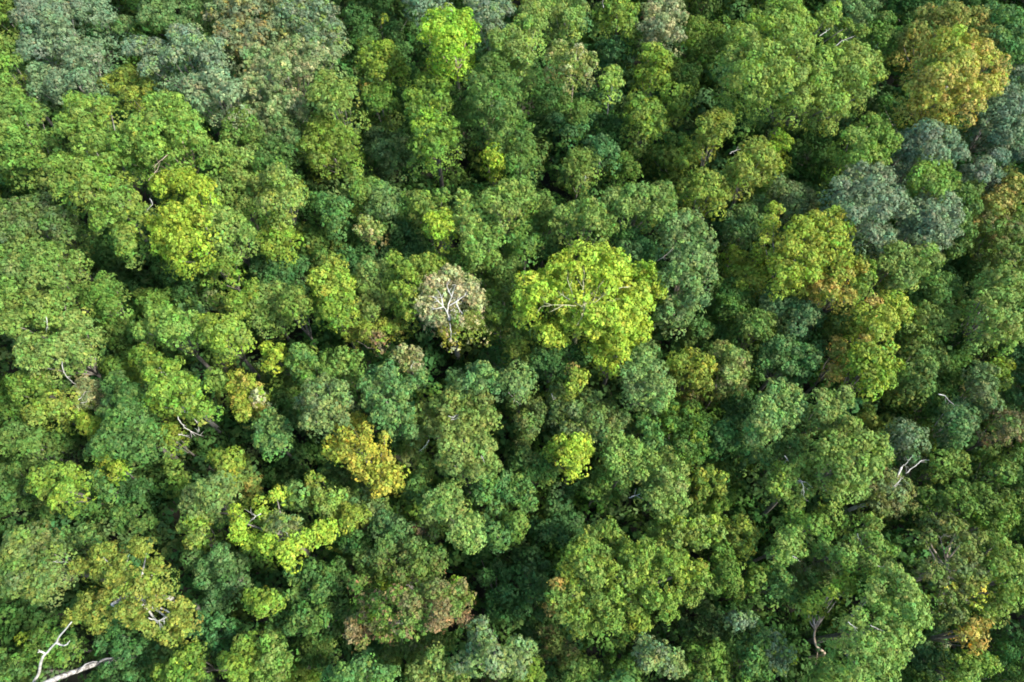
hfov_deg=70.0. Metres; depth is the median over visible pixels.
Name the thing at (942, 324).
broadleaf tree
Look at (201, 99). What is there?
broadleaf tree
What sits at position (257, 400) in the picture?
broadleaf tree
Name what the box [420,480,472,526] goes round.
broadleaf tree
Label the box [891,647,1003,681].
broadleaf tree
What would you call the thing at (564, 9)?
broadleaf tree
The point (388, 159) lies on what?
understory tree
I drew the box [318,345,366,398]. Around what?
broadleaf tree
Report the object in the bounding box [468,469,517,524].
broadleaf tree
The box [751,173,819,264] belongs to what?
broadleaf tree
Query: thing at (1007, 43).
broadleaf tree
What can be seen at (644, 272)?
broadleaf tree
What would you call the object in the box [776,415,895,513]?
broadleaf tree
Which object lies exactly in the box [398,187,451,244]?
broadleaf tree
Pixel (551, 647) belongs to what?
understory tree
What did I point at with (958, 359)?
understory tree
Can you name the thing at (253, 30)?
broadleaf tree
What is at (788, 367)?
broadleaf tree
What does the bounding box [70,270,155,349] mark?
broadleaf tree
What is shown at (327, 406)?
broadleaf tree
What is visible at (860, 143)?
broadleaf tree
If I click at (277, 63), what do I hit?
broadleaf tree
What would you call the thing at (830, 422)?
broadleaf tree
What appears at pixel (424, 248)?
understory tree
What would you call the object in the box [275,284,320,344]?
broadleaf tree
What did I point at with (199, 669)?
broadleaf tree
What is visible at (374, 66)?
broadleaf tree
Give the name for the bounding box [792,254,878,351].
broadleaf tree
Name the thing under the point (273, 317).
broadleaf tree
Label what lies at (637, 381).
broadleaf tree
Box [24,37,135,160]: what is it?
broadleaf tree
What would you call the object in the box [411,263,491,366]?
half bare tree
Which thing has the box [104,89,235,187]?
broadleaf tree
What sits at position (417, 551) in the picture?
broadleaf tree
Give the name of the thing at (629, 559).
broadleaf tree
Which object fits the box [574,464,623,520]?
broadleaf tree
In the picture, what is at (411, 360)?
broadleaf tree
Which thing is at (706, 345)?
understory tree
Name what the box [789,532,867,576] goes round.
broadleaf tree
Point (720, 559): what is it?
broadleaf tree
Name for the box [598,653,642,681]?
understory tree
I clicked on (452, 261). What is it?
broadleaf tree
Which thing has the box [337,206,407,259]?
understory tree
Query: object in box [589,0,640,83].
broadleaf tree
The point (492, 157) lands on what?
broadleaf tree
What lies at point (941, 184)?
broadleaf tree
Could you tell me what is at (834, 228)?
broadleaf tree
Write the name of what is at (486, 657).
broadleaf tree
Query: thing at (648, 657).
broadleaf tree
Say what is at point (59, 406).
broadleaf tree
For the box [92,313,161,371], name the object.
understory tree
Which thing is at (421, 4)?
broadleaf tree
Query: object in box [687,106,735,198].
broadleaf tree
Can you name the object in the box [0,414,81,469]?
broadleaf tree
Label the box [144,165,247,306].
broadleaf tree
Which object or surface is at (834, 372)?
broadleaf tree
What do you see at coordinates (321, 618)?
broadleaf tree
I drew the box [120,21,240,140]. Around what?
broadleaf tree
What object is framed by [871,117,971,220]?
broadleaf tree
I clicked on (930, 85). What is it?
broadleaf tree
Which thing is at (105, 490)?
broadleaf tree
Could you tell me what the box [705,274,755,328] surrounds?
broadleaf tree
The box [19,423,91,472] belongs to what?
understory tree
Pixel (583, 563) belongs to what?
broadleaf tree
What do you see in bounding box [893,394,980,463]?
broadleaf tree
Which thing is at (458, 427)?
broadleaf tree
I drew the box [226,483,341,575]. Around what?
broadleaf tree
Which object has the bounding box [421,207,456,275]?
broadleaf tree
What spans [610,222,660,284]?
broadleaf tree
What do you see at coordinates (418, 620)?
broadleaf tree
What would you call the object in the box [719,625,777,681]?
broadleaf tree
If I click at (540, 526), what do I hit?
understory tree
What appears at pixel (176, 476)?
undergrowth
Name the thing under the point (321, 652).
understory tree
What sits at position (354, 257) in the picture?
understory tree
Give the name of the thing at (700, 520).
broadleaf tree
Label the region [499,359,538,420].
broadleaf tree
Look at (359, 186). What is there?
broadleaf tree
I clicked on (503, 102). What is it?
broadleaf tree
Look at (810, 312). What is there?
broadleaf tree
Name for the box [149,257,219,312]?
understory tree
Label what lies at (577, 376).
broadleaf tree
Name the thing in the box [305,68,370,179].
broadleaf tree
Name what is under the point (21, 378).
broadleaf tree
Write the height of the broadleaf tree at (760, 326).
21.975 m
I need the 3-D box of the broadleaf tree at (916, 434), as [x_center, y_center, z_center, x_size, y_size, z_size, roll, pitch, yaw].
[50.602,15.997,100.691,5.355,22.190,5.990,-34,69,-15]
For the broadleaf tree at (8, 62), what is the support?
on the forest floor
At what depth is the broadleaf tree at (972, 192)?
106.68 m
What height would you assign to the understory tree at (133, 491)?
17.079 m
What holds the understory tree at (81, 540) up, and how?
on the forest floor
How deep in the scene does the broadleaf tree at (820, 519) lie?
87.19 m
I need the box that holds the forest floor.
[0,0,1023,681]
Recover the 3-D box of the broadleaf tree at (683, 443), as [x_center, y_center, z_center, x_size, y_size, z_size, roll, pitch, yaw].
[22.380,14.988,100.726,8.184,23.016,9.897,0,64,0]
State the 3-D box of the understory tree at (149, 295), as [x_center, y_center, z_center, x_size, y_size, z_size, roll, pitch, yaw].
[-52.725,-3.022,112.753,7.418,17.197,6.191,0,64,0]
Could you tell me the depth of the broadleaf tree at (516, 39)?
118.11 m
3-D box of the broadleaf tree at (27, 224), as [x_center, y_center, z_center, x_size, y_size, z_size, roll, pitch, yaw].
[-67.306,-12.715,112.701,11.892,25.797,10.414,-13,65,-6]
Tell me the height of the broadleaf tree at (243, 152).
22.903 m
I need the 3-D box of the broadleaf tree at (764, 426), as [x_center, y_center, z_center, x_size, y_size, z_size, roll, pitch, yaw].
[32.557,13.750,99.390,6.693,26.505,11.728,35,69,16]
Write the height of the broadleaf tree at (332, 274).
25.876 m
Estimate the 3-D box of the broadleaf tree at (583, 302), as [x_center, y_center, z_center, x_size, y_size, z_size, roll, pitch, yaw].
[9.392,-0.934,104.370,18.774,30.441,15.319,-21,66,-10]
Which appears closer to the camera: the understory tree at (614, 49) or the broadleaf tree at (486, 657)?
the broadleaf tree at (486, 657)
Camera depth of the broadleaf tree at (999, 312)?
95.55 m
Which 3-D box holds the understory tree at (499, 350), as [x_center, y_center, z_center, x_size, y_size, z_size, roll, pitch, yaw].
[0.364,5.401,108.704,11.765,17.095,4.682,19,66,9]
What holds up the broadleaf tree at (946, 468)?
on the forest floor
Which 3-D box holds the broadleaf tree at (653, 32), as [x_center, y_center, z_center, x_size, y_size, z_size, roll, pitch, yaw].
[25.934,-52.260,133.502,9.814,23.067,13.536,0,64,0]
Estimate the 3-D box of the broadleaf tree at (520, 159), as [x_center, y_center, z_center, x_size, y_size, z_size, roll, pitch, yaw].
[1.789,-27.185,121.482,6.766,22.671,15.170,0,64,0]
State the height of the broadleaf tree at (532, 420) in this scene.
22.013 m
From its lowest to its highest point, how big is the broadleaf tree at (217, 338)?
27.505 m
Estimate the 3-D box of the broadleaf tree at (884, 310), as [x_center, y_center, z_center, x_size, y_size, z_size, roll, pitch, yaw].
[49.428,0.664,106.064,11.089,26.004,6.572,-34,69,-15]
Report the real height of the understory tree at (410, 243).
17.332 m
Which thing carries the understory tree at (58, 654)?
on the forest floor
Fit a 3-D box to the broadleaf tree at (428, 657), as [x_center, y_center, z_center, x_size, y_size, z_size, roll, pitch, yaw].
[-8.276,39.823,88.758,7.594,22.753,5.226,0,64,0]
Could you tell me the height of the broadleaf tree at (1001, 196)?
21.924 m
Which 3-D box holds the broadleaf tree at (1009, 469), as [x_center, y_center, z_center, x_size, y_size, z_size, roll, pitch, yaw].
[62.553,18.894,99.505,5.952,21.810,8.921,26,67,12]
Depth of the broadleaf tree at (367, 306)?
100.21 m
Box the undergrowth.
[0,0,1023,681]
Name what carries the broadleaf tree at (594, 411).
on the forest floor
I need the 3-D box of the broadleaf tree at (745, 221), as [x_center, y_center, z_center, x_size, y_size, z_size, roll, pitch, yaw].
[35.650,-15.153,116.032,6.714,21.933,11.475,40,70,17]
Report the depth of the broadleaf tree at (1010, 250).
104.63 m
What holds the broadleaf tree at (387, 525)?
on the forest floor
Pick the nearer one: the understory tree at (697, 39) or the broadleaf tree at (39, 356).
the broadleaf tree at (39, 356)
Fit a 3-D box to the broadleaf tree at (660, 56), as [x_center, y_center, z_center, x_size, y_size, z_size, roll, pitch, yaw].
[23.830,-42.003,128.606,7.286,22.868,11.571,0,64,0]
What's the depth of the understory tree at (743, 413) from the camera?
98.94 m
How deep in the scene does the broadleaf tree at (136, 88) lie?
119.35 m
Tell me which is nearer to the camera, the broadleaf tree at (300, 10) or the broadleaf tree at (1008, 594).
the broadleaf tree at (1008, 594)
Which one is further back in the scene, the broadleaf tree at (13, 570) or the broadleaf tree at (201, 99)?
the broadleaf tree at (201, 99)
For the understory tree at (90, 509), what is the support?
on the forest floor
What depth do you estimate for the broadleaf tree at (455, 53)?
114.14 m
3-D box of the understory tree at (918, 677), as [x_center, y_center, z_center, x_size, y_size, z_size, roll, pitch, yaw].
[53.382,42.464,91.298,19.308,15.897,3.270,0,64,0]
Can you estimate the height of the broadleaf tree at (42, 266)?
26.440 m
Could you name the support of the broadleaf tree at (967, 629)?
on the forest floor
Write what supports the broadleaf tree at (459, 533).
on the forest floor
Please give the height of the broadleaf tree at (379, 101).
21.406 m
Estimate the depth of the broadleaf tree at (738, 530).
87.36 m
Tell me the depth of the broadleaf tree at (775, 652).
81.16 m
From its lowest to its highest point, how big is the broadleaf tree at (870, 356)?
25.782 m
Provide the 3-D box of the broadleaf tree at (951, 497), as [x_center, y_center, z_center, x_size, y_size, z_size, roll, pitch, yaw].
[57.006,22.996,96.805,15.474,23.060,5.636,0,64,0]
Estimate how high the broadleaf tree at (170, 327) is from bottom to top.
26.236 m
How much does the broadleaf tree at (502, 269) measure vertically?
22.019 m
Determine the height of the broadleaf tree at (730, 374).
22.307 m
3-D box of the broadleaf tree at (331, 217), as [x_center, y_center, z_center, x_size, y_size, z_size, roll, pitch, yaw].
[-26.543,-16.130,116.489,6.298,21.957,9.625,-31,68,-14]
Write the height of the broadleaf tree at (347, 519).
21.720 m
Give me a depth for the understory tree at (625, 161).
116.77 m
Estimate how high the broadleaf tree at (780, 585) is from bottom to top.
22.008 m
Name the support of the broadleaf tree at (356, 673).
on the forest floor
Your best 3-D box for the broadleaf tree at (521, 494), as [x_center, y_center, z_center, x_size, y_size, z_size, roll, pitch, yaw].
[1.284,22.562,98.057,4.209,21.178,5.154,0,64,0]
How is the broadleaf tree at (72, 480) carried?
on the forest floor
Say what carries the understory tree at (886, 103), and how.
on the forest floor
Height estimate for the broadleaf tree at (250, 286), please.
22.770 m
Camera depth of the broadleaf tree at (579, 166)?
111.53 m
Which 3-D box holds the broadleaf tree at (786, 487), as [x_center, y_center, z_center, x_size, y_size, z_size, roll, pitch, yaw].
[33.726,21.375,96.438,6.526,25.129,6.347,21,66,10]
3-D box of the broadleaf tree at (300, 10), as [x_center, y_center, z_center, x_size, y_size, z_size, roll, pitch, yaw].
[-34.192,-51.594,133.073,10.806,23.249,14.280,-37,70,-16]
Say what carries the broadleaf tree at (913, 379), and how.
on the forest floor
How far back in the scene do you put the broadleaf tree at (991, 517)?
87.15 m
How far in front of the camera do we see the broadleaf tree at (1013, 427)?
92.49 m
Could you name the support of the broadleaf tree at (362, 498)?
on the forest floor
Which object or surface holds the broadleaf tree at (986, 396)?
on the forest floor
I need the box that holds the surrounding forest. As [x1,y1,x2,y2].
[0,193,1023,681]
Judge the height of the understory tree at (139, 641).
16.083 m
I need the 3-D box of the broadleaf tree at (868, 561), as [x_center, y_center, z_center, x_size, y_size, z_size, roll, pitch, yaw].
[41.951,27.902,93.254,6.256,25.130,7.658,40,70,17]
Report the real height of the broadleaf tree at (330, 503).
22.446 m
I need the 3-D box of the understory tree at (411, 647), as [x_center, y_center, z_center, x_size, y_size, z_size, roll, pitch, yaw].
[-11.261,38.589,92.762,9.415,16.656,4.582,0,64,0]
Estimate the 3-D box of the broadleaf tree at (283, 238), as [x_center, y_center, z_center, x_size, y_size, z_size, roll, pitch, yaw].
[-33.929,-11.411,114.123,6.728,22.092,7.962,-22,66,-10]
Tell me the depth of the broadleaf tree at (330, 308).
96.60 m
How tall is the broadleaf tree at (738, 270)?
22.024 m
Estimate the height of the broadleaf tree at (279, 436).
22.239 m
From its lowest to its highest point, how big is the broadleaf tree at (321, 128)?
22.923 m
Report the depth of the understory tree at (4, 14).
133.57 m
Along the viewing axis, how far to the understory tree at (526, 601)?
88.32 m
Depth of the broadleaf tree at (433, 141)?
110.42 m
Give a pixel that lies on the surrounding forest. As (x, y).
(634, 671)
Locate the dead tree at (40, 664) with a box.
[32,621,71,681]
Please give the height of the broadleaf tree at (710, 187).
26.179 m
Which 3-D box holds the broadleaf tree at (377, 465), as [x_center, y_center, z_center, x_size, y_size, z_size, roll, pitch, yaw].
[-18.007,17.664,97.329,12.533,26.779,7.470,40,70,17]
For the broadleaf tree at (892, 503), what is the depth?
88.99 m
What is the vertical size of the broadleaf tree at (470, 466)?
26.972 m
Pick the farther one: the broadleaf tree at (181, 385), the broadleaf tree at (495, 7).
the broadleaf tree at (495, 7)
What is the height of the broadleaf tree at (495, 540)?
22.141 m
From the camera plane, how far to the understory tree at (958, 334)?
104.53 m
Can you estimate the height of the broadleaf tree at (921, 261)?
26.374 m
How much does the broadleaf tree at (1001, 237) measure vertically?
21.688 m
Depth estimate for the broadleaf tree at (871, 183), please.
100.09 m
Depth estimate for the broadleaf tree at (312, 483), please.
90.64 m
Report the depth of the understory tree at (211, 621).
86.36 m
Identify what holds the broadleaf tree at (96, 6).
on the forest floor
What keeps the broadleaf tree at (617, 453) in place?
on the forest floor
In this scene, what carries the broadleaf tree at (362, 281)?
on the forest floor
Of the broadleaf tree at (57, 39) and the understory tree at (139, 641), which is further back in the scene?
the broadleaf tree at (57, 39)
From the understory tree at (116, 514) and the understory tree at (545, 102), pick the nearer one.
the understory tree at (116, 514)
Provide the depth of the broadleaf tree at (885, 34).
124.17 m
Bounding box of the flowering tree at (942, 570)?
[890,511,1001,634]
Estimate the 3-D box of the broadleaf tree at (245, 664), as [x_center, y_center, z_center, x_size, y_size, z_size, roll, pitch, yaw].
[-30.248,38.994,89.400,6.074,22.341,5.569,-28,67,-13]
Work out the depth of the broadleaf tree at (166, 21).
125.44 m
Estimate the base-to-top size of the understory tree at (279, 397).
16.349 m
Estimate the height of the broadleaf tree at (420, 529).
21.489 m
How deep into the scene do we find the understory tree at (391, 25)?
131.28 m
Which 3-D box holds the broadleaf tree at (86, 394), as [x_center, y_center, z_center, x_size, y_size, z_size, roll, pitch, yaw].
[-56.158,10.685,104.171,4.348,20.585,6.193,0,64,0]
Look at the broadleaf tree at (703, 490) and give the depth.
89.77 m
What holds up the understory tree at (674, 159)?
on the forest floor
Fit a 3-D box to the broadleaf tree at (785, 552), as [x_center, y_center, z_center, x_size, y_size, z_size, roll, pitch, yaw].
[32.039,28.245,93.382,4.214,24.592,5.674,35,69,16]
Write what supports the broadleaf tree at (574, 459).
on the forest floor
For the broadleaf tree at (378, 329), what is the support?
on the forest floor
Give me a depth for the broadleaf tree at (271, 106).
116.11 m
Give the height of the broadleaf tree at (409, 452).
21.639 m
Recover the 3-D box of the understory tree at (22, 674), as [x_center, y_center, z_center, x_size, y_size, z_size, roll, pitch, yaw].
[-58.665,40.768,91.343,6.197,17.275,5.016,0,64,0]
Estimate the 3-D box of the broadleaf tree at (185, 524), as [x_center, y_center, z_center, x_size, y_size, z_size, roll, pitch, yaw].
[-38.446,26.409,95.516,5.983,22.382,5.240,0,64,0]
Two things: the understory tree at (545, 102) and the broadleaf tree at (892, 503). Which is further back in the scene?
the understory tree at (545, 102)
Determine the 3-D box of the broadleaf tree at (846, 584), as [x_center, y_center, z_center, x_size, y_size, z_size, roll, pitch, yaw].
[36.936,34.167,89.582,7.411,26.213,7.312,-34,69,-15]
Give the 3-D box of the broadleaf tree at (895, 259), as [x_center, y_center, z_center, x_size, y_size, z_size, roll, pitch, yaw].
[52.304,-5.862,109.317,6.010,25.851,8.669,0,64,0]
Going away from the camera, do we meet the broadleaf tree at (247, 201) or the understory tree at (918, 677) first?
the understory tree at (918, 677)
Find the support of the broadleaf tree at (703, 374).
on the forest floor
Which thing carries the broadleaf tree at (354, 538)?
on the forest floor
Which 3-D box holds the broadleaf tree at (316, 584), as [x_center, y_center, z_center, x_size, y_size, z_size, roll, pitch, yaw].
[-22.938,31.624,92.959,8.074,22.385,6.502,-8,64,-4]
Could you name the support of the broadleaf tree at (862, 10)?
on the forest floor
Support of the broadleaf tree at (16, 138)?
on the forest floor
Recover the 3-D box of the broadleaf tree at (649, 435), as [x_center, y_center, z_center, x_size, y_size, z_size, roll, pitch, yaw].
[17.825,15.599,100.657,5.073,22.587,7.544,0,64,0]
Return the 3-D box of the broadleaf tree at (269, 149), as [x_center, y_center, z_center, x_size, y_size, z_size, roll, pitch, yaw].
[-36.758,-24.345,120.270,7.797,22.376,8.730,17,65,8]
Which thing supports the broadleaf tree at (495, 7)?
on the forest floor
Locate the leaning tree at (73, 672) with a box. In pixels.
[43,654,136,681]
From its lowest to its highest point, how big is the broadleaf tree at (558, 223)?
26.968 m
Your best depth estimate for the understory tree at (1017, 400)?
102.11 m
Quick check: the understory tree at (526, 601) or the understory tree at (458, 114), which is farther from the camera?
the understory tree at (458, 114)
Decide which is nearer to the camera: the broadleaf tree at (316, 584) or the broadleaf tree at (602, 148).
the broadleaf tree at (316, 584)
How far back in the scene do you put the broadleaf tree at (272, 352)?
97.95 m
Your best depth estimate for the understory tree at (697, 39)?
128.44 m
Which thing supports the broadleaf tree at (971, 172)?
on the forest floor
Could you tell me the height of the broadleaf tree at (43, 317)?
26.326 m
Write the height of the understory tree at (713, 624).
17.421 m
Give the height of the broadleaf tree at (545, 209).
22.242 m
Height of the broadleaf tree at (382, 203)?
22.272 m
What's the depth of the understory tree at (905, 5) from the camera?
132.75 m
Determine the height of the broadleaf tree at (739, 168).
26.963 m
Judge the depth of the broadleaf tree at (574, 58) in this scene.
112.66 m
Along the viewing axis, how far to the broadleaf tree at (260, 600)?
80.08 m
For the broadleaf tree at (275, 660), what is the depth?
81.31 m
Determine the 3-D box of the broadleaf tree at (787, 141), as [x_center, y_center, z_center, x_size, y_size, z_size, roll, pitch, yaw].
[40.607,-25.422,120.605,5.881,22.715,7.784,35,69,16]
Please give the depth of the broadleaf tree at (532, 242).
106.05 m
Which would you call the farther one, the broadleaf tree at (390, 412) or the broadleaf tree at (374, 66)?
the broadleaf tree at (374, 66)
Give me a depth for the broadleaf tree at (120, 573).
81.20 m
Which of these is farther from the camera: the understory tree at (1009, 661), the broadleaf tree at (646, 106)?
the broadleaf tree at (646, 106)
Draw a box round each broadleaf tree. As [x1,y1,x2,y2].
[0,34,70,149]
[0,83,91,219]
[0,191,99,286]
[0,234,94,319]
[0,280,98,371]
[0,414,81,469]
[0,517,105,611]
[4,368,80,416]
[6,0,114,124]
[12,306,130,396]
[20,386,104,439]
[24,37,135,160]
[24,460,136,519]
[41,89,168,270]
[60,534,203,649]
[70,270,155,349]
[70,374,111,415]
[71,0,137,77]
[76,411,127,445]
[82,369,197,470]
[86,461,166,515]
[93,450,173,501]
[96,62,174,156]
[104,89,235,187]
[107,0,211,92]
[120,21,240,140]
[128,342,230,444]
[130,304,225,381]
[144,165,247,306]
[150,640,232,681]
[154,418,210,468]
[174,511,241,558]
[176,468,264,532]
[177,65,254,173]
[179,541,265,613]
[188,250,247,302]
[191,312,268,391]
[200,199,261,274]
[201,0,303,81]
[202,277,270,341]
[205,140,269,214]
[210,165,269,233]
[215,629,266,681]
[219,103,274,202]
[224,367,275,428]
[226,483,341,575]
[232,83,318,158]
[239,33,347,149]
[241,584,288,620]
[246,135,305,224]
[246,280,295,341]
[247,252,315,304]
[249,161,314,265]
[251,404,307,469]
[251,629,310,681]
[255,212,305,284]
[258,340,296,381]
[259,115,310,202]
[259,508,328,555]
[264,599,354,643]
[275,0,351,73]
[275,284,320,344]
[282,553,355,609]
[284,341,327,394]
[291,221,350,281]
[292,372,360,451]
[295,115,371,186]
[303,470,331,495]
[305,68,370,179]
[305,252,359,318]
[308,190,358,272]
[309,282,367,368]
[310,486,360,523]
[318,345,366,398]
[320,648,401,681]
[321,410,410,500]
[328,503,379,542]
[330,525,375,558]
[338,167,381,245]
[341,316,412,374]
[342,482,401,528]
[342,573,476,651]
[343,283,395,339]
[350,254,390,330]
[352,213,391,289]
[352,533,448,578]
[354,35,411,116]
[354,358,428,447]
[355,556,449,593]
[357,79,405,174]
[363,180,404,234]
[367,507,415,545]
[380,248,448,346]
[386,343,428,405]
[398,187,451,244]
[399,440,434,481]
[401,0,454,79]
[401,71,462,196]
[404,640,470,681]
[410,383,502,450]
[410,508,451,546]
[416,2,481,140]
[420,431,504,505]
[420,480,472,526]
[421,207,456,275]
[439,248,498,307]
[444,359,507,423]
[445,510,486,559]
[449,614,539,681]
[452,187,481,270]
[459,222,512,314]
[462,51,522,184]
[463,0,517,86]
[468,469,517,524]
[473,177,541,269]
[476,271,516,348]
[479,139,507,222]
[480,516,517,556]
[484,0,557,131]
[484,248,521,331]
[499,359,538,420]
[501,326,537,394]
[502,108,544,193]
[502,216,546,280]
[504,445,559,502]
[505,393,548,454]
[506,471,539,524]
[508,239,656,363]
[522,340,588,406]
[529,189,557,270]
[530,317,571,391]
[539,0,589,76]
[540,38,599,151]
[541,432,595,497]
[542,515,624,641]
[545,382,638,454]
[546,195,619,281]
[557,145,605,212]
[562,361,590,416]
[563,654,603,681]
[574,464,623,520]
[582,133,621,215]
[585,319,653,400]
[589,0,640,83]
[596,64,625,124]
[596,178,679,250]
[598,428,660,494]
[601,534,715,649]
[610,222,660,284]
[618,91,671,182]
[618,337,676,432]
[625,259,667,352]
[628,410,671,477]
[629,444,692,524]
[631,41,674,134]
[631,631,688,679]
[634,0,689,63]
[639,510,729,553]
[650,398,716,472]
[652,207,718,342]
[658,346,719,400]
[674,166,733,270]
[680,637,740,681]
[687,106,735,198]
[687,463,729,504]
[700,541,747,604]
[701,339,753,413]
[703,416,747,463]
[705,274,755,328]
[707,513,761,564]
[709,22,890,166]
[715,135,780,242]
[716,192,770,275]
[718,308,777,382]
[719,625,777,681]
[720,242,769,313]
[722,608,759,634]
[732,377,810,471]
[741,563,803,607]
[742,0,871,84]
[743,523,808,568]
[746,627,800,676]
[748,200,856,333]
[749,334,828,400]
[750,456,820,523]
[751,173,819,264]
[751,421,816,487]
[753,288,827,368]
[754,126,793,179]
[764,503,849,547]
[776,384,855,456]
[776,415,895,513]
[782,570,859,664]
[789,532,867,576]
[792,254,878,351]
[797,561,934,681]
[804,333,852,394]
[805,160,918,291]
[812,0,882,77]
[819,511,901,577]
[821,111,904,209]
[821,288,915,378]
[825,333,905,410]
[831,456,926,521]
[851,10,906,97]
[854,417,931,478]
[855,239,921,305]
[862,190,965,300]
[862,336,950,411]
[863,240,945,323]
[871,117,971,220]
[879,267,962,339]
[885,0,1003,121]
[889,23,1014,165]
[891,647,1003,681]
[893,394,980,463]
[894,154,961,226]
[894,298,963,355]
[898,477,1023,534]
[900,614,994,655]
[911,448,972,487]
[918,503,1023,551]
[920,532,1023,628]
[936,177,986,261]
[943,264,1023,356]
[943,404,1023,462]
[947,360,1006,424]
[950,1,1023,115]
[952,142,1023,204]
[953,64,1023,167]
[959,165,1023,238]
[963,204,1023,265]
[963,441,1023,497]
[969,243,1023,296]
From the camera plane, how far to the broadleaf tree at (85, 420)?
92.79 m
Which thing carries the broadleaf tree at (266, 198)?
on the forest floor
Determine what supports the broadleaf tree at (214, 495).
on the forest floor
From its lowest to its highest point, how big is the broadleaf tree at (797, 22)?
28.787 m
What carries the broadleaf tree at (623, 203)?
on the forest floor
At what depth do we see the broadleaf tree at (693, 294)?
98.14 m
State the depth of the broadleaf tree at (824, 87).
110.14 m
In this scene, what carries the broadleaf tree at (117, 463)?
on the forest floor
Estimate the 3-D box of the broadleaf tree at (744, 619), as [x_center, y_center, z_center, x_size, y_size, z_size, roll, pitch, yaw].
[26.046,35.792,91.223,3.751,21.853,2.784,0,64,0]
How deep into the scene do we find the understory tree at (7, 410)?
99.62 m
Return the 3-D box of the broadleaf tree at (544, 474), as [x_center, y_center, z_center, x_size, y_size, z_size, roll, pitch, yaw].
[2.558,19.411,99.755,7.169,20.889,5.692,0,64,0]
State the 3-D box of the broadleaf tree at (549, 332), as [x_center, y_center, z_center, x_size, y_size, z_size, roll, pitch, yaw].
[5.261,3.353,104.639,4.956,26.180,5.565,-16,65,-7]
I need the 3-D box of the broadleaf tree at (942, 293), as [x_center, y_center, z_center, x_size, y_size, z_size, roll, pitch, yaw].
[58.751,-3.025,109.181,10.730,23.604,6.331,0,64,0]
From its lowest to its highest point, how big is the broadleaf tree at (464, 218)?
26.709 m
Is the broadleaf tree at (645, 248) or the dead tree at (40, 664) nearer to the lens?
the dead tree at (40, 664)
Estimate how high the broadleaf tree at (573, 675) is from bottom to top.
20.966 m
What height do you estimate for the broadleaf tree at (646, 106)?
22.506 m
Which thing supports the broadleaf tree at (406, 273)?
on the forest floor
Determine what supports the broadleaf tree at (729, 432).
on the forest floor
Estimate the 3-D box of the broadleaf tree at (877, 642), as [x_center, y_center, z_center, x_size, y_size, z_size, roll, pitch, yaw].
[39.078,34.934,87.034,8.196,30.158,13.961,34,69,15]
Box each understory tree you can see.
[0,0,29,49]
[0,375,52,430]
[0,460,46,517]
[0,645,69,681]
[14,622,108,670]
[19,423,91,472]
[36,484,126,527]
[49,517,130,556]
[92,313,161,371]
[92,621,171,681]
[94,503,171,546]
[112,469,172,513]
[131,286,182,320]
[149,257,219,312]
[185,607,245,655]
[264,382,307,435]
[290,632,341,672]
[318,460,358,495]
[335,234,394,285]
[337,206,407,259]
[340,0,420,75]
[358,115,422,188]
[379,232,438,287]
[380,626,457,662]
[389,213,433,269]
[434,85,479,162]
[469,550,518,625]
[478,339,552,384]
[509,543,555,633]
[520,70,566,127]
[524,509,584,554]
[534,622,580,672]
[541,19,581,62]
[545,110,600,177]
[555,95,601,147]
[592,34,640,77]
[594,110,628,179]
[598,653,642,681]
[601,143,643,188]
[639,131,707,189]
[667,54,703,125]
[668,307,737,366]
[676,602,732,642]
[681,14,745,92]
[713,389,761,432]
[722,161,794,216]
[779,108,845,191]
[868,94,983,144]
[872,0,999,49]
[882,665,1023,681]
[903,633,953,681]
[910,334,978,402]
[910,376,945,425]
[939,294,984,353]
[952,618,1023,681]
[976,337,1023,416]
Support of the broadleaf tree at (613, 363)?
on the forest floor
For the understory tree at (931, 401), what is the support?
on the forest floor
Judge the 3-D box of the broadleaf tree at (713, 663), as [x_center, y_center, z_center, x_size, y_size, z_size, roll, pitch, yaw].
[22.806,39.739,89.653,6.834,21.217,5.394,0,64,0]
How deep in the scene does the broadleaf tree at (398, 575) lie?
84.95 m
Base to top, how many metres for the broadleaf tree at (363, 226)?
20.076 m
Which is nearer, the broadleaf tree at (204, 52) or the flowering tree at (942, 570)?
the flowering tree at (942, 570)
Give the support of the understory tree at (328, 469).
on the forest floor
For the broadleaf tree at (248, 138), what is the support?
on the forest floor
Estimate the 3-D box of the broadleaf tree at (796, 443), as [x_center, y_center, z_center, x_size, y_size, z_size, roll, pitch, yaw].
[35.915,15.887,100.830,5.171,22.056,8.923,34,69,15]
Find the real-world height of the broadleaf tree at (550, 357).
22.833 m
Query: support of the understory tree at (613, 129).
on the forest floor
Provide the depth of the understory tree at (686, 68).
126.73 m
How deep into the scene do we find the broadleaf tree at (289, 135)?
114.73 m
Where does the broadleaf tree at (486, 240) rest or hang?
on the forest floor
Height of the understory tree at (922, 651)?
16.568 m
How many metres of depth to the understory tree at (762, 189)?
116.05 m
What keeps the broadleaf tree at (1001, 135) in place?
on the forest floor
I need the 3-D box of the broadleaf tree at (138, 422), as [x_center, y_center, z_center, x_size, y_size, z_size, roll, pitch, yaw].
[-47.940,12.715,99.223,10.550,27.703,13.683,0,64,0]
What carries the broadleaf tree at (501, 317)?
on the forest floor
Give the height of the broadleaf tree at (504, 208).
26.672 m
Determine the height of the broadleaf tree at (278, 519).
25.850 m
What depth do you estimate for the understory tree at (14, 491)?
94.33 m
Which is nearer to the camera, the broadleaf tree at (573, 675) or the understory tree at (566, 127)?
the broadleaf tree at (573, 675)
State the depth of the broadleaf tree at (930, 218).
101.95 m
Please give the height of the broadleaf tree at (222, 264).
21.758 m

